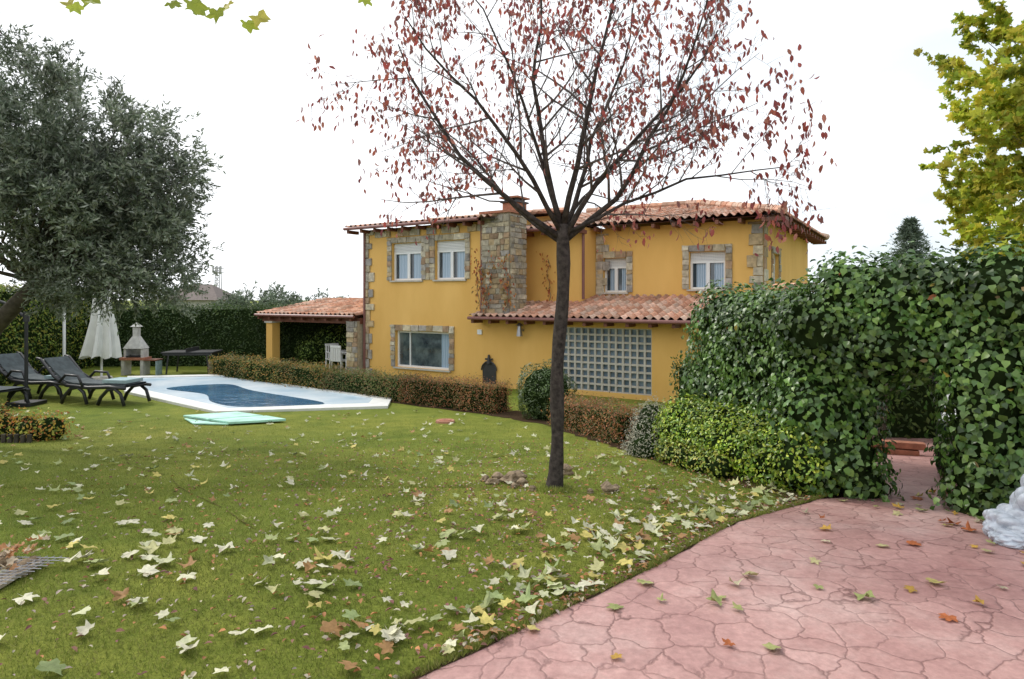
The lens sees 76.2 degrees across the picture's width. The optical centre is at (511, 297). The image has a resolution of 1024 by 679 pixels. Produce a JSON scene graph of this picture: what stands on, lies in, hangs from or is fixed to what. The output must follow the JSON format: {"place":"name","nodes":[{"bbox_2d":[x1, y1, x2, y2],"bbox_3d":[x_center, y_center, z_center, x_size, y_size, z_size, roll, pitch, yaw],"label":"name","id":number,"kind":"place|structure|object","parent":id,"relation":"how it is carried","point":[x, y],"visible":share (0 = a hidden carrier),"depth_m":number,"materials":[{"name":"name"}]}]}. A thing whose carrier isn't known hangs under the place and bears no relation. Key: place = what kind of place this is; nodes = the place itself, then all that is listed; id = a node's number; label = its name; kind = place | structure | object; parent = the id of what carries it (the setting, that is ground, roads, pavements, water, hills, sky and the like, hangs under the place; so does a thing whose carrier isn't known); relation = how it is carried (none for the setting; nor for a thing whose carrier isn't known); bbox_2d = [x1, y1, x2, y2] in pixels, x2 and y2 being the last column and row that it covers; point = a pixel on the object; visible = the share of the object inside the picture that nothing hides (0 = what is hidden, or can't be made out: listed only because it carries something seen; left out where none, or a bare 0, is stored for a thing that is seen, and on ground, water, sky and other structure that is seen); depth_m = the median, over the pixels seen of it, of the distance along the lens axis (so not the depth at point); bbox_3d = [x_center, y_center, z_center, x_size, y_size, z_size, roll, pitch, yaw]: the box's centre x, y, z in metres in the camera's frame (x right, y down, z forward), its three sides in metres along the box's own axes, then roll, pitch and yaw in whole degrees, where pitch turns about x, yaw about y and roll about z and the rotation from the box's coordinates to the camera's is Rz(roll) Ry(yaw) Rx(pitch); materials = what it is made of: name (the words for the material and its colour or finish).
{"place":"outdoors","nodes":[
{"label":"outdoors","id":0,"kind":"place"},
{"bbox_2d":[0,300,833,678],"bbox_3d":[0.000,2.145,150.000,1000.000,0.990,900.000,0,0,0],"label":"lawn ground","id":1,"kind":"structure","parent":0,"point":[90,412],"depth_m":4.98,"materials":[{"name":"green plant"}]},
{"bbox_2d":[0,386,30,402],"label":"sun lounger","id":2,"kind":"object","parent":1,"relation":"on","point":[15,389],"visible":0.94,"depth_m":15.76,"materials":[{"name":"black plastic"}]},
{"bbox_2d":[1,434,31,442],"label":"log edging","id":3,"kind":"object","parent":1,"relation":"on","point":[4,437],"visible":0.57,"depth_m":10.13,"materials":[{"name":"brown wood"}]},
{"bbox_2d":[0,552,38,576],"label":"rubble","id":4,"kind":"object","parent":1,"relation":"on","point":[25,561],"visible":0.36,"depth_m":3.97,"materials":[{"name":"beige stone"}]},
{"bbox_2d":[0,300,46,406],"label":"cantilever parasol pole","id":5,"kind":"object","parent":1,"relation":"on","point":[23,403],"visible":0.79,"depth_m":15.97,"materials":[{"name":"black metal"}]},
{"bbox_2d":[0,556,65,588],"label":"wire mat","id":6,"kind":"object","parent":1,"relation":"on","point":[7,577],"visible":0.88,"depth_m":3.90,"materials":[{"name":"grey metal"}]},
{"bbox_2d":[0,534,50,570],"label":"leaf litter","id":7,"kind":"object","parent":6,"relation":"on","point":[12,559],"visible":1,"depth_m":3.95,"materials":[{"name":"beige plant"}]},
{"bbox_2d":[0,399,77,442],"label":"flower bed","id":8,"kind":"object","parent":1,"relation":"on","point":[52,427],"visible":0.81,"depth_m":10.46,"materials":[{"name":"green plant"}]},
{"bbox_2d":[0,351,89,399],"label":"sun lounger","id":9,"kind":"object","parent":1,"relation":"on","point":[12,366],"visible":0.66,"depth_m":17.21,"materials":[{"name":"black plastic"}]},
{"bbox_2d":[0,282,94,385],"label":"side hedge","id":10,"kind":"object","parent":1,"relation":"on","point":[45,335],"visible":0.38,"depth_m":21.63,"materials":[{"name":"green plant"}]},
{"bbox_2d":[63,299,83,355],"bbox_3d":[-14.054,1.230,21.000,0.777,2.841,0.240,0,0,0],"label":"pool shower","id":11,"kind":"object","parent":1,"relation":"on","point":[64,337],"visible":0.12,"depth_m":20.97,"materials":[{"name":"white metal"}]},
{"bbox_2d":[35,354,151,406],"bbox_3d":[-10.501,2.062,16.398,2.708,1.141,0.907,0,0,14],"label":"sun lounger","id":12,"kind":"object","parent":1,"relation":"on","point":[69,372],"visible":1,"depth_m":16.25,"materials":[{"name":"black plastic"}]},
{"bbox_2d":[79,294,121,379],"bbox_3d":[-13.224,0.900,21.000,1.170,3.500,1.170,0,0,14],"label":"closed parasol","id":13,"kind":"object","parent":1,"relation":"on","point":[102,342],"visible":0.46,"depth_m":20.72,"materials":[{"name":"white fabric"}]},
{"bbox_2d":[0,23,225,335],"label":"olive tree","id":14,"kind":"object","parent":1,"relation":"on","point":[98,209],"visible":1,"depth_m":9.37,"materials":[{"name":"green plant"}]},
{"bbox_2d":[119,322,162,374],"bbox_3d":[-12.643,1.766,22.300,1.242,1.824,0.504,0,0,0],"label":"masonry barbecue","id":15,"kind":"object","parent":1,"relation":"on","point":[136,346],"visible":0.91,"depth_m":22.23,"materials":[{"name":"paint"}]},
{"bbox_2d":[114,450,253,527],"bbox_3d":[-3.801,1.950,7.079,0.137,0.432,5.757,0,0,-41],"label":"lawn seam","id":16,"kind":"object","parent":1,"relation":"on","point":[189,492],"visible":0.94,"depth_m":6.29,"materials":[{"name":"green plant"}]},
{"bbox_2d":[160,346,222,373],"bbox_3d":[-11.200,2.196,22.900,1.700,0.893,1.200,0,0,-6],"label":"table tennis","id":17,"kind":"object","parent":1,"relation":"on","point":[192,351],"visible":0.83,"depth_m":22.48,"materials":[{"name":"grey metal"}]},
{"bbox_2d":[161,284,235,308],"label":"neighbour house","id":18,"kind":"structure","parent":1,"relation":"on","point":[214,293],"depth_m":48.28,"materials":[{"name":"paint"}]},
{"bbox_2d":[208,361,212,373],"bbox_3d":[-10.101,2.391,22.567,0.608,0.479,0.516,0,0,0],"label":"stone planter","id":19,"kind":"object","parent":1,"relation":"on","point":[209,366],"visible":0.12,"depth_m":22.33,"materials":[{"name":"stone"}]},
{"bbox_2d":[59,0,371,33],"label":"plane tree","id":20,"kind":"object","parent":1,"relation":"on","point":[197,7],"visible":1,"depth_m":3.04,"materials":[{"name":"green plant"}]},
{"bbox_2d":[212,266,223,288],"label":"lattice mast","id":21,"kind":"object","parent":1,"relation":"on","point":[216,268],"visible":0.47,"depth_m":119.56,"materials":[{"name":"grey metal"}]},
{"bbox_2d":[89,301,362,366],"bbox_3d":[-10.230,1.490,25.902,18.295,2.767,2.149,0,0,-6],"label":"back hedge","id":22,"kind":"object","parent":1,"relation":"on","point":[236,330],"visible":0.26,"depth_m":25.12,"materials":[{"name":"green plant"}]},
{"bbox_2d":[183,412,285,424],"bbox_3d":[-5.803,2.506,13.598,1.617,0.151,1.873,0,0,-35],"label":"pool float mat","id":23,"kind":"object","parent":1,"relation":"on","point":[225,418],"visible":0.96,"depth_m":13.32,"materials":[{"name":"teal plastic"}]},
{"bbox_2d":[132,280,350,308],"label":"distant trees","id":24,"kind":"object","parent":1,"relation":"on","point":[270,298],"visible":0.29,"depth_m":44.45,"materials":[{"name":"green plant"}]},
{"bbox_2d":[124,374,391,412],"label":"swimming pool","id":25,"kind":"structure","parent":1,"relation":"on","point":[213,393],"depth_m":17.16,"materials":[{"name":"stone"}]},
{"bbox_2d":[264,321,281,363],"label":"porch pillars","id":26,"kind":"structure","parent":1,"relation":"on","point":[273,338],"depth_m":24.25,"materials":[{"name":"paint"}]},
{"bbox_2d":[294,324,346,366],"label":"garden shrub","id":27,"kind":"object","parent":1,"relation":"on","point":[312,351],"visible":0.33,"depth_m":24.23,"materials":[{"name":"green plant"}]},
{"bbox_2d":[325,343,342,368],"bbox_3d":[-6.406,2.156,23.509,0.527,0.972,0.512,0,0,-34],"label":"garden chair","id":28,"kind":"object","parent":1,"relation":"on","point":[328,352],"visible":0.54,"depth_m":23.57,"materials":[{"name":"white plastic"}]},
{"bbox_2d":[330,345,345,366],"bbox_3d":[-6.006,2.156,22.890,0.527,0.972,0.512,0,0,31],"label":"garden chair","id":29,"kind":"object","parent":1,"relation":"on","point":[334,353],"visible":0.72,"depth_m":22.70,"materials":[{"name":"white plastic"}]},
{"bbox_2d":[346,321,362,372],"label":"porch stone pier","id":30,"kind":"structure","parent":1,"relation":"on","point":[354,345],"depth_m":21.88,"materials":[{"name":"beige stone"}]},
{"bbox_2d":[0,409,804,678],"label":"fallen leaves","id":31,"kind":"object","parent":1,"relation":"on","point":[394,633],"visible":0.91,"depth_m":4.38,"materials":[{"name":"beige plant"}]},
{"bbox_2d":[436,418,454,423],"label":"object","id":32,"kind":"object","parent":1,"relation":"on","point":[444,421],"visible":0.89,"depth_m":13.21,"materials":[{"name":"orange brick"}]},
{"bbox_2d":[480,470,527,488],"bbox_3d":[-0.088,1.885,6.729,0.503,0.181,0.533,0,0,0],"label":"rock pile","id":33,"kind":"object","parent":1,"relation":"on","point":[518,477],"visible":0.94,"depth_m":6.72,"materials":[{"name":"beige stone"}]},
{"bbox_2d":[254,215,826,374],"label":"eaves and gutters","id":34,"kind":"object","parent":1,"relation":"on","point":[811,238],"visible":0.76,"depth_m":19.53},
{"bbox_2d":[257,199,829,320],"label":"tiled roof","id":35,"kind":"structure","parent":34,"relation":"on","point":[645,306],"depth_m":19.08,"materials":[{"name":"tile"}]},
{"bbox_2d":[479,195,529,214],"bbox_3d":[-0.219,-2.705,19.373,1.100,0.520,1.080,0,0,32],"label":"chimney","id":36,"kind":"object","parent":35,"relation":"on","point":[507,207],"visible":0.48,"depth_m":19.14,"materials":[{"name":"orange brick"}]},
{"bbox_2d":[295,0,843,489],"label":"plum tree","id":37,"kind":"object","parent":1,"relation":"on","point":[565,232],"visible":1,"depth_m":6.22,"materials":[{"name":"brown plant"}]},
{"bbox_2d":[365,212,781,374],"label":"stone trim","id":38,"kind":"structure","parent":1,"relation":"on","point":[503,234],"depth_m":19.14,"materials":[{"name":"beige stone"}]},
{"bbox_2d":[528,464,619,493],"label":"fallen leaves","id":39,"kind":"object","parent":1,"relation":"on","point":[607,486],"visible":0.65,"depth_m":6.32,"materials":[{"name":"beige plant"}]},
{"bbox_2d":[366,216,807,402],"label":"walls","id":40,"kind":"structure","parent":1,"relation":"on","point":[657,266],"depth_m":19.50,"materials":[{"name":"paint"}]},
{"bbox_2d":[481,355,496,383],"bbox_3d":[-0.682,2.120,19.239,0.567,0.860,0.140,0,0,32],"label":"wall ornament","id":41,"kind":"object","parent":40,"relation":"attached to","point":[488,367],"depth_m":19.23,"materials":[{"name":"metal"}]},
{"bbox_2d":[477,323,523,335],"bbox_3d":[-0.385,0.910,18.922,1.700,0.380,0.320,0,0,32],"label":"wall lamp","id":42,"kind":"object","parent":40,"relation":"attached to","point":[519,330],"visible":1,"depth_m":18.45,"materials":[{"name":"grey metal"}]},
{"bbox_2d":[470,248,554,311],"bbox_3d":[0.147,-0.512,19.146,2.522,1.903,1.270,0,0,-20],"label":"wall creeper","id":43,"kind":"object","parent":40,"relation":"attached to","point":[483,291],"depth_m":19.04,"materials":[{"name":"brown plant"}]},
{"bbox_2d":[389,240,774,371],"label":"windows","id":44,"kind":"structure","parent":40,"relation":"attached to","point":[418,350],"depth_m":20.38,"materials":[{"name":"white glass"}]},
{"bbox_2d":[563,327,651,395],"bbox_3d":[2.500,1.660,17.376,2.590,1.700,0.100,0,0,32],"label":"glass block window","id":45,"kind":"structure","parent":40,"relation":"attached to","point":[615,360],"depth_m":17.30,"materials":[{"name":"glass"}]},
{"bbox_2d":[410,498,818,678],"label":"soil edge","id":46,"kind":"object","parent":1,"relation":"on","point":[495,640],"visible":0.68,"depth_m":3.12,"materials":[{"name":"brown soil"}]},
{"bbox_2d":[668,354,698,406],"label":"garden hedge","id":47,"kind":"object","parent":1,"relation":"on","point":[681,369],"visible":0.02,"depth_m":12.02,"materials":[{"name":"green plant"}]},
{"bbox_2d":[771,283,813,295],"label":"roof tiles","id":48,"kind":"object","parent":1,"relation":"on","point":[785,287],"visible":0.05,"depth_m":13.71,"materials":[{"name":"stone"}]},
{"bbox_2d":[674,226,1023,520],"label":"ivy arch hedge","id":49,"kind":"object","parent":1,"relation":"on","point":[825,343],"visible":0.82,"depth_m":5.91,"materials":[{"name":"green plant"}]},
{"bbox_2d":[693,255,1023,466],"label":"dry leaves on ivy","id":50,"kind":"object","parent":49,"relation":"attached to","point":[926,360],"visible":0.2,"depth_m":5.57,"materials":[{"name":"brown plant"}]},
{"bbox_2d":[804,295,950,438],"bbox_3d":[9.109,1.174,10.832,8.658,2.839,1.752,0,0,9],"label":"garden hedge","id":51,"kind":"object","parent":1,"relation":"on","point":[911,414],"visible":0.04,"depth_m":10.71,"materials":[{"name":"green plant"}]},
{"bbox_2d":[878,216,939,262],"bbox_3d":[18.339,-0.571,29.987,4.418,6.442,4.370,0,0,0],"label":"conifer tree","id":52,"kind":"object","parent":1,"relation":"on","point":[909,230],"visible":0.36,"depth_m":29.75,"materials":[{"name":"green plant"}]},
{"bbox_2d":[913,0,1023,261],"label":"plane tree","id":53,"kind":"object","parent":1,"relation":"on","point":[979,194],"visible":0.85,"depth_m":10.03,"materials":[{"name":"yellow plant"}]},
{"bbox_2d":[0,0,1023,299],"label":"sky","id":54,"kind":"structure","parent":0,"point":[288,192],"materials":[{"name":"white"}]},
{"bbox_2d":[392,401,843,500],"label":"bed soil","id":55,"kind":"structure","parent":0,"point":[516,415],"depth_m":11.40,"materials":[{"name":"brown soil"}]},
{"bbox_2d":[205,352,343,389],"bbox_3d":[-7.548,2.326,20.422,6.532,1.106,1.213,0,0,37],"label":"hedge","id":56,"kind":"object","parent":55,"relation":"on","point":[272,371],"visible":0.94,"depth_m":20.03,"materials":[{"name":"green plant"}]},
{"bbox_2d":[315,363,417,401],"bbox_3d":[-3.880,2.342,17.572,3.753,0.997,1.089,0,0,36],"label":"hedge","id":57,"kind":"object","parent":55,"relation":"on","point":[366,384],"visible":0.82,"depth_m":17.43,"materials":[{"name":"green plant"}]},
{"bbox_2d":[394,369,515,414],"bbox_3d":[-1.414,2.300,15.760,3.322,1.023,1.128,0,0,37],"label":"barberry hedge","id":58,"kind":"object","parent":55,"relation":"on","point":[471,396],"visible":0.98,"depth_m":15.44,"materials":[{"name":"brown plant"}]},
{"bbox_2d":[516,359,578,420],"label":"topiary bush","id":59,"kind":"object","parent":55,"relation":"on","point":[535,390],"visible":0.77,"depth_m":13.67,"materials":[{"name":"green plant"}]},
{"bbox_2d":[541,391,648,444],"bbox_3d":[1.467,2.135,11.436,1.122,1.124,3.559,0,0,-15],"label":"barberry hedge","id":60,"kind":"object","parent":55,"relation":"on","point":[597,420],"visible":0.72,"depth_m":10.69,"materials":[{"name":"brown plant"}]},
{"bbox_2d":[619,392,670,459],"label":"cotton lavender bush","id":61,"kind":"object","parent":55,"relation":"on","point":[640,444],"visible":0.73,"depth_m":8.74,"materials":[{"name":"grey plant"}]},
{"bbox_2d":[652,436,738,480],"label":"euonymus hedge","id":62,"kind":"object","parent":55,"relation":"on","point":[709,463],"visible":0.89,"depth_m":7.39,"materials":[{"name":"green plant"}]},
{"bbox_2d":[648,392,854,495],"bbox_3d":[2.531,1.647,7.455,0.953,1.144,3.158,0,0,-16],"label":"euonymus hedge","id":63,"kind":"object","parent":55,"relation":"on","point":[742,439],"visible":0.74,"depth_m":6.86,"materials":[{"name":"green plant"}]},
{"bbox_2d":[418,437,1023,678],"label":"driveway pavement","id":64,"kind":"structure","parent":0,"point":[834,628],"depth_m":3.45,"materials":[{"name":"concrete"}]},
{"bbox_2d":[527,489,1023,658],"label":"driveway leaves","id":65,"kind":"object","parent":64,"relation":"on","point":[718,599],"visible":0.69,"depth_m":3.72,"materials":[{"name":"brown plant"}]},
{"bbox_2d":[873,374,893,438],"bbox_3d":[5.636,1.247,9.764,0.585,2.018,0.243,0,0,0],"label":"garden tree trunk","id":66,"kind":"object","parent":64,"relation":"on","point":[884,425],"visible":0.09,"depth_m":9.73,"materials":[{"name":"brown plant"}]},
{"bbox_2d":[871,439,925,455],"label":"brick wall","id":67,"kind":"structure","parent":64,"relation":"on","point":[910,448],"depth_m":8.74,"materials":[{"name":"orange brick"}]},
{"bbox_2d":[929,375,955,474],"bbox_3d":[6.266,1.227,7.669,2.100,1.480,4.154,0,0,41],"label":"trunk","id":68,"kind":"object","parent":64,"relation":"on","point":[952,440],"visible":0.07,"depth_m":7.01,"materials":[{"name":"white plant"}]},
{"bbox_2d":[982,474,1023,549],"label":"statue","id":69,"kind":"object","parent":64,"relation":"on","point":[1003,524],"visible":0.91,"depth_m":4.54,"materials":[{"name":"white stone"}]}
]}

